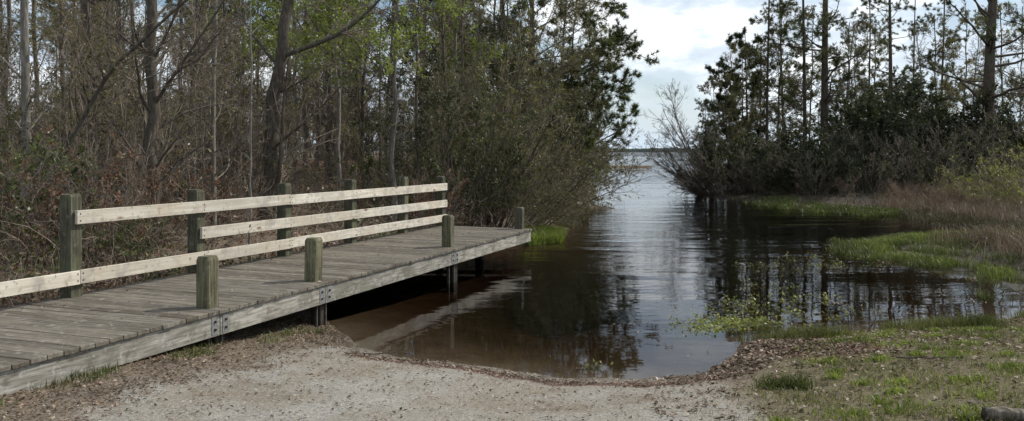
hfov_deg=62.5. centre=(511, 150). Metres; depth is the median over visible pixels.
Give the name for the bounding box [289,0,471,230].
leafy tree
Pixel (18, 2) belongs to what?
pine tree
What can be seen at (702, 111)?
leafy tree
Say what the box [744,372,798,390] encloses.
grass tussock
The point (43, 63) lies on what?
evergreen tree
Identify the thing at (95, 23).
bare tree
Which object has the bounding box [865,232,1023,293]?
marsh stubble
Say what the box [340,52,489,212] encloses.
thicket shrub
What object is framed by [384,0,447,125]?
pine tree
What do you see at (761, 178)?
evergreen shrub
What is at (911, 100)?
evergreen shrub
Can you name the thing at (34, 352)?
wooden dock
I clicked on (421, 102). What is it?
evergreen tree
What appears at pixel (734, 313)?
water plant
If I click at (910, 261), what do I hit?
marsh grass
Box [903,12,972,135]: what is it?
leafy tree
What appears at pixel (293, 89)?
thicket shrub
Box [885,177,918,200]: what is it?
thicket shrub
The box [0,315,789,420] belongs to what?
leaf litter
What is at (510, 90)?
arching shrub
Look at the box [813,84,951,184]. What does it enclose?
evergreen shrub
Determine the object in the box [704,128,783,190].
evergreen shrub
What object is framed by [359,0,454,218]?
evergreen tree
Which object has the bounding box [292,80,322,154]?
thicket shrub
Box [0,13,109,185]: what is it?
evergreen tree
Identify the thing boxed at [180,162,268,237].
thicket shrub
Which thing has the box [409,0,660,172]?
pine tree
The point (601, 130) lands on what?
arching shrub
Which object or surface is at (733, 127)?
leafy tree
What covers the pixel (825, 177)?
evergreen shrub
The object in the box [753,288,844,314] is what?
water plant
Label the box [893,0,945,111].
pine tree
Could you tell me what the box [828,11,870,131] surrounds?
bare tree
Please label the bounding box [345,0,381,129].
bare tree
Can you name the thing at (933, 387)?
lawn grass
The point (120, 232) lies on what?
evergreen shrub
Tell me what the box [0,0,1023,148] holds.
sky
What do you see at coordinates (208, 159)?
evergreen shrub
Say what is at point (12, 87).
bare tree
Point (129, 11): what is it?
evergreen tree
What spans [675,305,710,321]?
water plant
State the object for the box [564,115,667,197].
arching shrub
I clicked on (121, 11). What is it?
bare tree
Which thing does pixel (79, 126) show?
slender tree
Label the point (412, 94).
thicket shrub
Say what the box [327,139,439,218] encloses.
evergreen shrub
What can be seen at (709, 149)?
evergreen shrub
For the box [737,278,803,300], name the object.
water plant
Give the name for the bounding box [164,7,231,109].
bare tree
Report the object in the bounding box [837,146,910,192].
evergreen shrub
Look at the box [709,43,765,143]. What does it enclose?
leafy tree
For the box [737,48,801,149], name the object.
leafy tree
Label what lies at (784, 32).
pine tree
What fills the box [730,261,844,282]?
water plant
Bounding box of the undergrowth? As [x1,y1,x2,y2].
[0,147,574,307]
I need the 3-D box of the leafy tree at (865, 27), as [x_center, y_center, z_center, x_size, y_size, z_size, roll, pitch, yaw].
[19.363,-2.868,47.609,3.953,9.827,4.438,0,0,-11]
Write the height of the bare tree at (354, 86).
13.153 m
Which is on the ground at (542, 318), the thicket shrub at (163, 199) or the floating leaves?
the thicket shrub at (163, 199)
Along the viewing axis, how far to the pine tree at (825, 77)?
42.82 m
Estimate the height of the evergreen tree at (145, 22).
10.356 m
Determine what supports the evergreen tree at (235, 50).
on the ground at (542, 318)
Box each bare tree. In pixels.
[0,0,20,107]
[0,0,32,96]
[0,0,32,125]
[0,29,31,98]
[0,78,20,98]
[2,1,29,99]
[19,0,159,142]
[42,0,127,96]
[48,0,125,113]
[52,0,124,94]
[78,1,138,104]
[109,0,143,88]
[146,0,281,127]
[158,0,267,162]
[160,0,231,111]
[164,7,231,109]
[168,0,238,111]
[262,0,360,167]
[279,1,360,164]
[286,18,355,161]
[300,3,365,158]
[320,0,379,154]
[340,0,376,158]
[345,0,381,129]
[361,20,379,124]
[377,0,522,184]
[408,0,469,163]
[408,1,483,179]
[717,48,745,150]
[759,28,807,141]
[820,31,871,122]
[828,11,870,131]
[901,26,943,117]
[956,30,996,123]
[999,0,1023,144]
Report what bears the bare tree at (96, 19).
on the ground at (542, 318)
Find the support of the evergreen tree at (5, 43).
on the ground at (542, 318)
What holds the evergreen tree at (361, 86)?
on the ground at (542, 318)
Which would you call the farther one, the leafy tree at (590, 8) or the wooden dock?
the leafy tree at (590, 8)
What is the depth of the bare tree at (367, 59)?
61.05 m
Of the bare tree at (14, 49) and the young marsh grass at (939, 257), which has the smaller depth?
the young marsh grass at (939, 257)
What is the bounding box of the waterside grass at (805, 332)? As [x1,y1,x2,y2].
[735,306,1023,343]
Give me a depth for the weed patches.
6.88 m
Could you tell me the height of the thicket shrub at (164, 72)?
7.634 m
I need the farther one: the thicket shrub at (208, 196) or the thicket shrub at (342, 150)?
the thicket shrub at (342, 150)
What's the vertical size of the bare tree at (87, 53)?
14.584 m
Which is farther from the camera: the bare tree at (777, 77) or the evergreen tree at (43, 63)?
the evergreen tree at (43, 63)
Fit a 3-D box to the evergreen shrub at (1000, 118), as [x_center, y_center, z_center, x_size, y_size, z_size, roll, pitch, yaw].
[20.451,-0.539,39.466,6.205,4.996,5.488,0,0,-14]
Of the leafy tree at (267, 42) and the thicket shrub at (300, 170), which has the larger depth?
the thicket shrub at (300, 170)
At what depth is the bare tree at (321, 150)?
44.72 m
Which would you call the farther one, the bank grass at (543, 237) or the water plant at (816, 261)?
the bank grass at (543, 237)
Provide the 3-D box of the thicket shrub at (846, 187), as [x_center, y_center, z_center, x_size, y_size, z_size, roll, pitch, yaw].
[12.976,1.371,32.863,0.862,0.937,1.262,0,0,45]
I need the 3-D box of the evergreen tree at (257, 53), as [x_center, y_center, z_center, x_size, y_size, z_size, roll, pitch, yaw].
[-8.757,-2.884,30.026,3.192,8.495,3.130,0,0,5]
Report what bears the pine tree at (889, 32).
on the ground at (542, 318)
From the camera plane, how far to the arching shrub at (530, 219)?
18.93 m
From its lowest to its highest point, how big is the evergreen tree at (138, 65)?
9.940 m
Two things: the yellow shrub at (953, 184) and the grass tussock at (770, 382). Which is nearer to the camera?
the grass tussock at (770, 382)
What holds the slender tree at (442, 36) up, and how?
on the ground at (542, 318)
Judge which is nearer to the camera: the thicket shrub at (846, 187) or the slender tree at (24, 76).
the slender tree at (24, 76)
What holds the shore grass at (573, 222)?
on the ground at (542, 318)
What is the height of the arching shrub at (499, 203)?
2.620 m
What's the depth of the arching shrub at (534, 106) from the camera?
24.36 m
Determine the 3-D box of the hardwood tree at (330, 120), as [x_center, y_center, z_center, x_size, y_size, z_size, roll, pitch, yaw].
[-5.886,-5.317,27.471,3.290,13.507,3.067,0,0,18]
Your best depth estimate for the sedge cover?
32.66 m
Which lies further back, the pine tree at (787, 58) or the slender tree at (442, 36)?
the pine tree at (787, 58)
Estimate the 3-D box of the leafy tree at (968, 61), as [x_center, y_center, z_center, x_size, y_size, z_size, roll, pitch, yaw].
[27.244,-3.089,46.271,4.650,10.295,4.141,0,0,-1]
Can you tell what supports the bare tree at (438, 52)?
on the ground at (542, 318)
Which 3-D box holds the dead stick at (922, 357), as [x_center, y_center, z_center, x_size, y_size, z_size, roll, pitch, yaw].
[3.664,1.766,7.301,0.635,0.208,0.094,0,0,3]
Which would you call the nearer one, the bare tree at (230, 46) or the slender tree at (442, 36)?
the slender tree at (442, 36)
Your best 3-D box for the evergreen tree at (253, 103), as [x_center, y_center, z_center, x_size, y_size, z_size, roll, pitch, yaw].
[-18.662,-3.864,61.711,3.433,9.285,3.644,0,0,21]
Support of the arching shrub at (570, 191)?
on the ground at (542, 318)
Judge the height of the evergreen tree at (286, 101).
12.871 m
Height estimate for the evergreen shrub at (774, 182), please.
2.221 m
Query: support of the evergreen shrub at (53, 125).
on the ground at (542, 318)
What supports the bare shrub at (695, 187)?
on the ground at (542, 318)
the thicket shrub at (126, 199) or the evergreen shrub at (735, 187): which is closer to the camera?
the thicket shrub at (126, 199)
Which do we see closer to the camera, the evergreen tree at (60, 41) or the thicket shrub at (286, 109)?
the evergreen tree at (60, 41)
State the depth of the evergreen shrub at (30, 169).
10.46 m
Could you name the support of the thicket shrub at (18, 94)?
on the ground at (542, 318)
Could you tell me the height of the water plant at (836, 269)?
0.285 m
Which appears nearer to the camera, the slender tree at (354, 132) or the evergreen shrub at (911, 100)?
the slender tree at (354, 132)
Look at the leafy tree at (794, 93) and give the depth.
45.49 m
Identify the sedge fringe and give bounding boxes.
[897,205,1023,231]
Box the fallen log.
[981,406,1023,420]
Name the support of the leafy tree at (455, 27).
on the ground at (542, 318)
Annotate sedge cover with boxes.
[719,185,1022,236]
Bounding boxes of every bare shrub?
[627,79,719,196]
[654,144,719,195]
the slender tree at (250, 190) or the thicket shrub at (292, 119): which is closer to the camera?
the slender tree at (250, 190)
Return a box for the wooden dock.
[0,176,531,396]
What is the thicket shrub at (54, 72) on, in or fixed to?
on the ground at (542, 318)
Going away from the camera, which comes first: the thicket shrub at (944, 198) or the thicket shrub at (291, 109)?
the thicket shrub at (944, 198)
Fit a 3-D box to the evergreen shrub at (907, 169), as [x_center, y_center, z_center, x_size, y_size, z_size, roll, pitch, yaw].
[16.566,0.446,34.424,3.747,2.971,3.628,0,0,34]
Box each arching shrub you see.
[398,43,562,213]
[413,64,560,226]
[425,5,578,225]
[449,128,535,227]
[459,15,602,206]
[499,72,606,198]
[499,150,591,229]
[514,111,649,226]
[518,48,613,186]
[540,120,639,210]
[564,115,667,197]
[567,89,626,182]
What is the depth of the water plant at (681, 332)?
9.72 m
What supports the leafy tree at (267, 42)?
on the ground at (542, 318)
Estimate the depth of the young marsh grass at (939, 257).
15.55 m
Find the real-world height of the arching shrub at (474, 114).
5.239 m
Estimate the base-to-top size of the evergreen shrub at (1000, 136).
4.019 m
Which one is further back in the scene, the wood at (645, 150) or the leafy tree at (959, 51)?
the wood at (645, 150)
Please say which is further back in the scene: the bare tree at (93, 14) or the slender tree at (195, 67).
the bare tree at (93, 14)
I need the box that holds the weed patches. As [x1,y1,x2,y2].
[757,325,1023,420]
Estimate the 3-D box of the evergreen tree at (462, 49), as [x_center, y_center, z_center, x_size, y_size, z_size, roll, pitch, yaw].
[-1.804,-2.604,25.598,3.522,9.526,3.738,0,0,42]
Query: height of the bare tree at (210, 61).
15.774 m
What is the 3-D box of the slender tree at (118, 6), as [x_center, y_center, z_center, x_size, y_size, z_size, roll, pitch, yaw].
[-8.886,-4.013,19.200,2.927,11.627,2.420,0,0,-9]
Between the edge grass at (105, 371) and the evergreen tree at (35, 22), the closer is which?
the edge grass at (105, 371)
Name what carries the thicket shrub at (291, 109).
on the ground at (542, 318)
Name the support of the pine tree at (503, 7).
on the ground at (542, 318)
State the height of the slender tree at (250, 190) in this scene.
4.401 m
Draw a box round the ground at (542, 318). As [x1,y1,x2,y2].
[0,148,1023,420]
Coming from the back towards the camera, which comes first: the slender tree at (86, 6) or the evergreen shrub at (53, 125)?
the evergreen shrub at (53, 125)
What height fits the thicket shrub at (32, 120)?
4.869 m
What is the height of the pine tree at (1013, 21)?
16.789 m
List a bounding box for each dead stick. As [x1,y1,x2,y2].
[367,338,408,354]
[896,343,962,358]
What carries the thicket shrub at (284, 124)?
on the ground at (542, 318)
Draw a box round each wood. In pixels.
[60,142,404,151]
[588,148,733,151]
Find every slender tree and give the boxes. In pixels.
[0,0,65,242]
[31,0,144,208]
[39,0,188,206]
[45,0,218,251]
[135,0,263,188]
[181,0,267,243]
[240,3,259,260]
[332,2,398,201]
[359,0,425,180]
[404,1,480,184]
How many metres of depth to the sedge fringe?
23.21 m
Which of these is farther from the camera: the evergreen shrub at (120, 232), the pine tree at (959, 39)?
the pine tree at (959, 39)
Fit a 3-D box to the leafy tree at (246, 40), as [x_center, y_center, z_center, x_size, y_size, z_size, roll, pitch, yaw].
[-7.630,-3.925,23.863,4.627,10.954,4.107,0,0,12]
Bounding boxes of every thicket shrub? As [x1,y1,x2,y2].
[0,0,72,222]
[0,12,141,210]
[0,18,20,123]
[0,112,143,269]
[0,134,182,263]
[12,0,278,229]
[16,0,246,236]
[33,48,125,106]
[42,16,184,119]
[101,143,266,247]
[102,17,264,201]
[148,1,330,196]
[158,1,345,220]
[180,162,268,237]
[249,72,311,153]
[260,72,321,157]
[263,56,371,159]
[287,156,318,180]
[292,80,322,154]
[306,54,428,198]
[319,146,352,170]
[334,168,390,208]
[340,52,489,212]
[351,64,413,154]
[369,69,414,151]
[408,165,470,227]
[830,174,857,195]
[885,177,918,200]
[922,176,967,209]
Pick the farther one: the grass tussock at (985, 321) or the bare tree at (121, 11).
the bare tree at (121, 11)
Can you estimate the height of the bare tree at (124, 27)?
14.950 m
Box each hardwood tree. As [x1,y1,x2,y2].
[81,0,258,252]
[224,0,434,220]
[275,0,324,167]
[276,0,354,182]
[314,1,374,170]
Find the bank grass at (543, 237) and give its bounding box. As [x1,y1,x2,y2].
[524,223,567,245]
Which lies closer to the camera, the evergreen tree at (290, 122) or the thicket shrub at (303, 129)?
the evergreen tree at (290, 122)
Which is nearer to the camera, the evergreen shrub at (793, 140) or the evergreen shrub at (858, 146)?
the evergreen shrub at (858, 146)
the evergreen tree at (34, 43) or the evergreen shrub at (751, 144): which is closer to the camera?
the evergreen tree at (34, 43)
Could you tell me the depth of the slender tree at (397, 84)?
25.90 m
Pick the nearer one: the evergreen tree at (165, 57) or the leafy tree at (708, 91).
the evergreen tree at (165, 57)
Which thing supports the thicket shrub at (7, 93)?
on the ground at (542, 318)
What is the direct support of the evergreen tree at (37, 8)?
on the ground at (542, 318)
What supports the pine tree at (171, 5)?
on the ground at (542, 318)
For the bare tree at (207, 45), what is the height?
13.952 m
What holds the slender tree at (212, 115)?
on the ground at (542, 318)
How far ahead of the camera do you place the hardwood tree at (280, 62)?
16.91 m
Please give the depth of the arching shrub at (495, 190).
19.09 m
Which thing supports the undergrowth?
on the ground at (542, 318)
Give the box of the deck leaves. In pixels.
[19,226,496,343]
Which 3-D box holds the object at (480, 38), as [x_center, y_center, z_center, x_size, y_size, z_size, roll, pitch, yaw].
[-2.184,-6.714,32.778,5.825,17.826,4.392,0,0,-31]
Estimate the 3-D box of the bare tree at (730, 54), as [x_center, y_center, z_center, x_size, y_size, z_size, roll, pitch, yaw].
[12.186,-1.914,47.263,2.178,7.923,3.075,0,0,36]
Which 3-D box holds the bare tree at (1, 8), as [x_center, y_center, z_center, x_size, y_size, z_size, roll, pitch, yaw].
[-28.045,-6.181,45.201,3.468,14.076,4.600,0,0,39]
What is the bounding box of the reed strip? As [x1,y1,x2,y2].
[610,165,651,167]
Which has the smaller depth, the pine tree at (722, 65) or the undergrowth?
the undergrowth
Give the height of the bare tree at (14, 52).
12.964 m
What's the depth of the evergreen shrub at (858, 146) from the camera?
35.11 m
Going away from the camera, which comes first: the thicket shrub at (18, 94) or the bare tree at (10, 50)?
the thicket shrub at (18, 94)
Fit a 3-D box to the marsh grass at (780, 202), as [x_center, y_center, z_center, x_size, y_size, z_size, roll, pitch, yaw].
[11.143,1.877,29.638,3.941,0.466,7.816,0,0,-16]
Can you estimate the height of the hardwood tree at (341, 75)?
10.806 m
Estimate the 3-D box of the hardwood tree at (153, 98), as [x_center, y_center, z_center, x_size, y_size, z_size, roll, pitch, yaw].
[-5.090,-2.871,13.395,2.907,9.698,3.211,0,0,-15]
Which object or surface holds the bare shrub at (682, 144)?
on the ground at (542, 318)
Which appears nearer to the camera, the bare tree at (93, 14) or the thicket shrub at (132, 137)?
the thicket shrub at (132, 137)
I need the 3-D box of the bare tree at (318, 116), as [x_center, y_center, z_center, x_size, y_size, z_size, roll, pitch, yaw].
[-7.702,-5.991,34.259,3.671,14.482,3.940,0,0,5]
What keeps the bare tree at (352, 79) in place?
on the ground at (542, 318)
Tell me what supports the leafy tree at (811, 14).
on the ground at (542, 318)
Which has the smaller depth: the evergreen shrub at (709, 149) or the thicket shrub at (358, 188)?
the thicket shrub at (358, 188)
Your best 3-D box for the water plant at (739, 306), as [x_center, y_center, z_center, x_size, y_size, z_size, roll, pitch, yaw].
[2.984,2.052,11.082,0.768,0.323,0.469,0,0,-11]
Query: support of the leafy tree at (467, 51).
on the ground at (542, 318)
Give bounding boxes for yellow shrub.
[919,162,979,198]
[942,141,1023,202]
[964,144,1023,204]
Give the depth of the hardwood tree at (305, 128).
32.89 m
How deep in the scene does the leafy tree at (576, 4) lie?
30.51 m
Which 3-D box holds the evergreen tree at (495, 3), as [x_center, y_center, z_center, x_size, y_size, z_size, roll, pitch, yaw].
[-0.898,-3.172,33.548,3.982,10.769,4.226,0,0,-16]
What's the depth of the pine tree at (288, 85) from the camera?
54.80 m
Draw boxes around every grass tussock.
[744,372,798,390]
[777,371,828,391]
[936,309,1015,328]
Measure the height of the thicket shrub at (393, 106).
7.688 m
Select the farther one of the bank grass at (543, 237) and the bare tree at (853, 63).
the bare tree at (853, 63)
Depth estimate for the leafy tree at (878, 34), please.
55.00 m
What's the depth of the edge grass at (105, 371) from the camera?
7.23 m
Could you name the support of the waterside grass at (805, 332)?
on the ground at (542, 318)
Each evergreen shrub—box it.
[0,126,138,272]
[1,85,135,188]
[49,202,173,266]
[122,105,247,201]
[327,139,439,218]
[689,131,755,192]
[694,147,765,196]
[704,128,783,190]
[714,127,798,187]
[732,145,787,195]
[742,129,817,189]
[744,144,813,194]
[763,129,824,182]
[770,143,849,194]
[778,121,853,188]
[804,118,898,186]
[810,65,967,183]
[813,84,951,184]
[813,141,871,191]
[824,118,930,188]
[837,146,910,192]
[867,125,967,190]
[877,82,1020,184]
[900,105,1011,184]
[943,113,1023,181]
[967,104,1023,185]
[1002,110,1023,151]
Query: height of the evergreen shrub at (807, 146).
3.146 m
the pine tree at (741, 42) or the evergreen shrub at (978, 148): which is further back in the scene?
the pine tree at (741, 42)
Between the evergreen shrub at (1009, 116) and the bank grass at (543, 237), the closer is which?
the bank grass at (543, 237)
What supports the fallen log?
on the ground at (542, 318)
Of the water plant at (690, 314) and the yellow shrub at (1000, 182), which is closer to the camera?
the water plant at (690, 314)
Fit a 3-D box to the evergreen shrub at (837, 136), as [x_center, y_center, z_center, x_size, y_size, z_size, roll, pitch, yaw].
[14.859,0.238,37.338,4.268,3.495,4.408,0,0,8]
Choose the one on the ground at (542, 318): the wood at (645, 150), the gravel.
the gravel
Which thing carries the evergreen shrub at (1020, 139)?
on the ground at (542, 318)
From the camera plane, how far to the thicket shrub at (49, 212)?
10.95 m
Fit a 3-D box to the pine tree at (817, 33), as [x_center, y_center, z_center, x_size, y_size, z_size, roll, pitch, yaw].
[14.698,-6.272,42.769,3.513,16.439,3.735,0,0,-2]
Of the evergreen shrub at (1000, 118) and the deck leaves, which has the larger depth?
the evergreen shrub at (1000, 118)
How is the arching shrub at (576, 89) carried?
on the ground at (542, 318)
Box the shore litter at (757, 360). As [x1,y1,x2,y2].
[627,316,1023,420]
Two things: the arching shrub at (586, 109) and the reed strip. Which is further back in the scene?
the reed strip
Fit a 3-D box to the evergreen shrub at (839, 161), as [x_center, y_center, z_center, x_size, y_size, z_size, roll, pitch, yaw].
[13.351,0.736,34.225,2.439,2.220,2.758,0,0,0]
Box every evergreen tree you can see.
[0,0,79,209]
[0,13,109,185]
[0,16,18,85]
[1,0,144,192]
[2,0,113,191]
[11,0,187,204]
[11,2,167,182]
[14,42,39,135]
[31,5,58,147]
[32,0,218,198]
[81,19,220,137]
[108,0,263,200]
[112,0,145,85]
[123,0,170,91]
[170,0,291,186]
[219,0,311,170]
[244,60,267,146]
[255,11,315,151]
[284,1,350,158]
[335,0,390,149]
[342,12,414,198]
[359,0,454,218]
[383,0,466,181]
[404,0,520,176]
[451,0,510,158]
[465,0,552,154]
[510,3,550,50]
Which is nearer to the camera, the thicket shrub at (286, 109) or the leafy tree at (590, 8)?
the leafy tree at (590, 8)
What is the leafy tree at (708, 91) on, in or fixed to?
on the ground at (542, 318)
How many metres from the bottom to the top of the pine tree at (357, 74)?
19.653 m
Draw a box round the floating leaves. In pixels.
[577,260,996,375]
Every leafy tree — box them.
[170,0,343,182]
[232,0,424,209]
[240,0,383,183]
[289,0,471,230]
[363,0,536,182]
[439,0,587,192]
[492,0,626,200]
[535,0,628,185]
[680,98,724,189]
[690,82,735,187]
[701,73,748,188]
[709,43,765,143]
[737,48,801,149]
[744,0,820,139]
[778,4,846,139]
[813,13,894,125]
[845,18,907,101]
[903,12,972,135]
[931,9,1003,121]
[961,2,1023,132]
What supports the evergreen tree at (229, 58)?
on the ground at (542, 318)
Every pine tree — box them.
[15,0,115,101]
[162,0,235,25]
[261,0,321,156]
[348,2,375,160]
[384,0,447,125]
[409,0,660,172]
[410,0,617,177]
[701,55,751,186]
[717,26,776,150]
[742,0,803,143]
[753,2,798,136]
[762,0,834,157]
[766,0,894,145]
[847,0,895,99]
[847,0,928,119]
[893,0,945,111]
[907,0,1023,183]
[922,0,969,105]
[976,0,1023,117]
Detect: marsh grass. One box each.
[741,193,906,217]
[822,226,1023,307]
[849,228,1022,280]
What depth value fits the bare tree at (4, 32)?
59.17 m
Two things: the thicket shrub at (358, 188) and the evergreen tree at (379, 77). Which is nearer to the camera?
the thicket shrub at (358, 188)
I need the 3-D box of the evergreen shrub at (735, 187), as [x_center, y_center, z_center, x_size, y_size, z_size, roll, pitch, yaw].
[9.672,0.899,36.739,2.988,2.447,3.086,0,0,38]
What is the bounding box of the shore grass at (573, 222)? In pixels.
[549,202,624,227]
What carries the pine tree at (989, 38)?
on the ground at (542, 318)
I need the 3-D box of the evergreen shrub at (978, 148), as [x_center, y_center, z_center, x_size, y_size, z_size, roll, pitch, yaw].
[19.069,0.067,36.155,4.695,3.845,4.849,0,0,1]
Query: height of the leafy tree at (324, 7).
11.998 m
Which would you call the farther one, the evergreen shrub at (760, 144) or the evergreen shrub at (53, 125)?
the evergreen shrub at (760, 144)
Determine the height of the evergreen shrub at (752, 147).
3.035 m
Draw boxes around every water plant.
[580,359,617,371]
[659,316,742,339]
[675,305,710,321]
[676,311,786,337]
[699,301,762,320]
[708,311,812,334]
[709,295,771,317]
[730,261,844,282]
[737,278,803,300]
[741,301,807,323]
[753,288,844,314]
[776,252,859,267]
[786,304,891,323]
[788,259,894,279]
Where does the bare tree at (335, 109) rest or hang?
on the ground at (542, 318)
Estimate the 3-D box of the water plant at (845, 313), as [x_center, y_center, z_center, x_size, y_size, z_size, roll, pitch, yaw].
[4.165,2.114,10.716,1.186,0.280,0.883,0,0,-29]
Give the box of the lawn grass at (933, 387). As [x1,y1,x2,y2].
[687,317,1023,420]
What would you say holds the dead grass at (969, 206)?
on the ground at (542, 318)
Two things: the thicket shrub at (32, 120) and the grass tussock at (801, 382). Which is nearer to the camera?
the grass tussock at (801, 382)
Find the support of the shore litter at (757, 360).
on the ground at (542, 318)
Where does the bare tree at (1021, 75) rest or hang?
on the ground at (542, 318)
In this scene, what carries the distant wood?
on the ground at (542, 318)
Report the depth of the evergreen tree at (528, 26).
48.04 m
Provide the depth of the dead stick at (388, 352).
8.24 m
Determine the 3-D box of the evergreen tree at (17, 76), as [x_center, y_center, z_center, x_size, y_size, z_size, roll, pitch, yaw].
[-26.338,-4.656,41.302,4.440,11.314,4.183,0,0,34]
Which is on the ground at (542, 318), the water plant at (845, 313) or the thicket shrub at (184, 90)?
the thicket shrub at (184, 90)
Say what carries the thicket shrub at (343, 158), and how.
on the ground at (542, 318)
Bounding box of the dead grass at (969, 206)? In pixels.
[870,179,1023,258]
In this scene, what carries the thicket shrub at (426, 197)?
on the ground at (542, 318)
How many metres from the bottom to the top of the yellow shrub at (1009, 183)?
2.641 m
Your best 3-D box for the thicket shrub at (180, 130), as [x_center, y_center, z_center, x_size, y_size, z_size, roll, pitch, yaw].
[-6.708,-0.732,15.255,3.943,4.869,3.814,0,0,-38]
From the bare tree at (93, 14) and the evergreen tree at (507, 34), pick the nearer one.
the evergreen tree at (507, 34)
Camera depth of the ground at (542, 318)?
9.43 m
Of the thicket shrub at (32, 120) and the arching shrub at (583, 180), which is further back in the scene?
the arching shrub at (583, 180)
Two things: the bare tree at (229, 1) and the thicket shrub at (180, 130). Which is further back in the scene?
the bare tree at (229, 1)
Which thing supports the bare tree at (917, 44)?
on the ground at (542, 318)
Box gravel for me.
[14,348,902,420]
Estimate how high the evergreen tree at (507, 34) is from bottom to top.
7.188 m
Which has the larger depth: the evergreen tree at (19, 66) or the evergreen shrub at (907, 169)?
the evergreen tree at (19, 66)
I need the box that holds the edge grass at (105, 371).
[0,325,334,405]
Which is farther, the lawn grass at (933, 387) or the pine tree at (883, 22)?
the pine tree at (883, 22)

